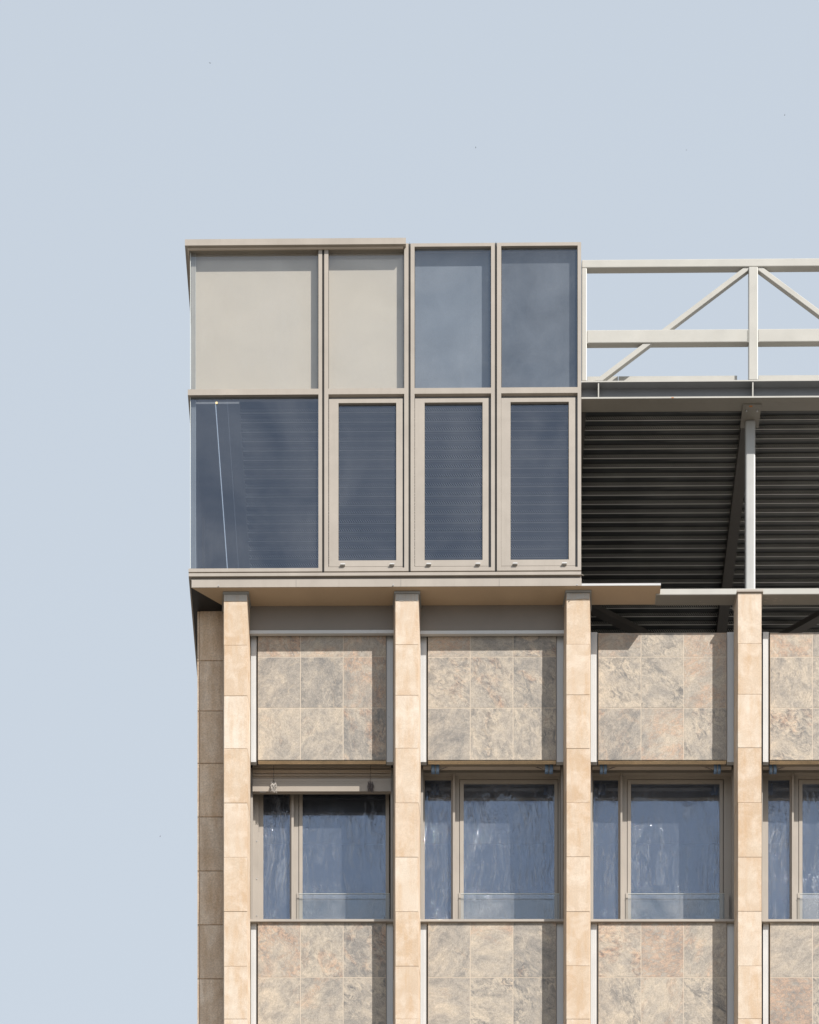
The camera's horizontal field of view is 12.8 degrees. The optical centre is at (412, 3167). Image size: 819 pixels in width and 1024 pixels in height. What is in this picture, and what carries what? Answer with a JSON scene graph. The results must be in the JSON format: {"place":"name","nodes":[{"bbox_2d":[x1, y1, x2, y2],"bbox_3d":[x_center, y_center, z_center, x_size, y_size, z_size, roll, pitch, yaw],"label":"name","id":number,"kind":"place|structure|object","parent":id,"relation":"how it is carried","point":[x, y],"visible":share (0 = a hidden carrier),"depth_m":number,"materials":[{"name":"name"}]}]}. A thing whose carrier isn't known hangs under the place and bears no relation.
{"place":"outdoors","nodes":[
{"label":"outdoors","id":0,"kind":"place"},
{"bbox_2d":[0,0,818,1023],"label":"sky","id":1,"kind":"structure","parent":0,"point":[620,129],"materials":[{"name":"blue"}]},
{"label":"ground","id":2,"kind":"structure","parent":0,"visible":0},
{"bbox_2d":[197,589,818,1023],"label":"office building","id":3,"kind":"structure","parent":2,"relation":"on","point":[575,889],"depth_m":41.35,"materials":[{"name":"stone"}]},
{"bbox_2d":[253,765,390,793],"bbox_3d":[-1.035,-27.217,41.535,1.577,0.379,0.131,0,0,0],"label":"window blind","id":4,"kind":"object","parent":3,"relation":"attached to","point":[321,779],"depth_m":41.51,"materials":[{"name":"brown metal"}]},
{"bbox_2d":[250,768,393,928],"bbox_3d":[-1.032,-26.428,41.549,1.635,2.068,0.442,0,0,0],"label":"window","id":5,"kind":"structure","parent":3,"relation":"in","point":[256,800],"depth_m":41.67,"materials":[{"name":"beige metal"}]},
{"bbox_2d":[185,238,660,666],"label":"rooftop pavilion","id":6,"kind":"structure","parent":3,"relation":"on","point":[408,330],"depth_m":41.09,"materials":[{"name":"beige metal"}]},
{"bbox_2d":[188,250,321,572],"bbox_3d":[-1.775,-31.077,43.748,1.512,3.747,5.504,0,0,0],"label":"window frame","id":7,"kind":"structure","parent":6,"relation":"in","point":[259,317],"depth_m":41.09,"materials":[{"name":"beige metal"}]},
{"bbox_2d":[324,243,408,571],"bbox_3d":[-0.521,-31.084,41.039,0.948,3.744,0.122,0,0,0],"label":"window frame","id":8,"kind":"structure","parent":6,"relation":"in","point":[366,296],"depth_m":41.09,"materials":[{"name":"beige metal"}]},
{"bbox_2d":[411,243,494,571],"bbox_3d":[0.450,-31.097,41.046,0.949,3.761,0.136,0,0,0],"label":"window frame","id":9,"kind":"structure","parent":6,"relation":"in","point":[453,284],"depth_m":41.10,"materials":[{"name":"beige metal"}]},
{"bbox_2d":[497,242,580,571],"bbox_3d":[1.422,-31.098,41.040,0.948,3.754,0.124,0,0,0],"label":"window frame","id":10,"kind":"structure","parent":6,"relation":"in","point":[539,283],"depth_m":41.09,"materials":[{"name":"beige metal"}]},
{"bbox_2d":[423,764,559,773],"bbox_3d":[0.900,-27.400,41.526,1.563,0.222,0.085,0,0,0],"label":"window blind","id":11,"kind":"object","parent":3,"relation":"attached to","point":[547,768],"depth_m":41.50,"materials":[{"name":"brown metal"}]},
{"bbox_2d":[420,765,563,926],"bbox_3d":[0.899,-26.428,41.549,1.633,2.068,0.442,0,0,0],"label":"window","id":12,"kind":"structure","parent":3,"relation":"in","point":[458,779],"depth_m":41.70,"materials":[{"name":"beige metal"}]},
{"bbox_2d":[240,375,818,636],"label":"metal deck","id":13,"kind":"structure","parent":3,"relation":"on","point":[656,491],"depth_m":42.72,"materials":[{"name":"metal"}]},
{"bbox_2d":[592,764,731,773],"bbox_3d":[2.840,-27.400,41.526,1.585,0.222,0.085,0,0,0],"label":"window blind","id":14,"kind":"object","parent":3,"relation":"attached to","point":[716,768],"depth_m":41.50,"materials":[{"name":"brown metal"}]},
{"bbox_2d":[591,765,733,926],"bbox_3d":[2.844,-26.428,41.549,1.657,2.068,0.442,0,0,0],"label":"window","id":15,"kind":"structure","parent":3,"relation":"in","point":[625,779],"depth_m":41.70,"materials":[{"name":"beige metal"}]},
{"bbox_2d":[567,258,818,632],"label":"steel frame","id":16,"kind":"object","parent":3,"relation":"on","point":[752,397],"visible":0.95,"depth_m":41.13,"materials":[{"name":"metal"}]},
{"bbox_2d":[761,768,818,926],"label":"window","id":17,"kind":"structure","parent":3,"relation":"in","point":[796,779],"depth_m":41.70,"materials":[{"name":"beige metal"}]},
{"bbox_2d":[762,764,818,773],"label":"window blind","id":18,"kind":"object","parent":3,"relation":"attached to","point":[773,768],"depth_m":41.50,"materials":[{"name":"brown metal"}]}
]}

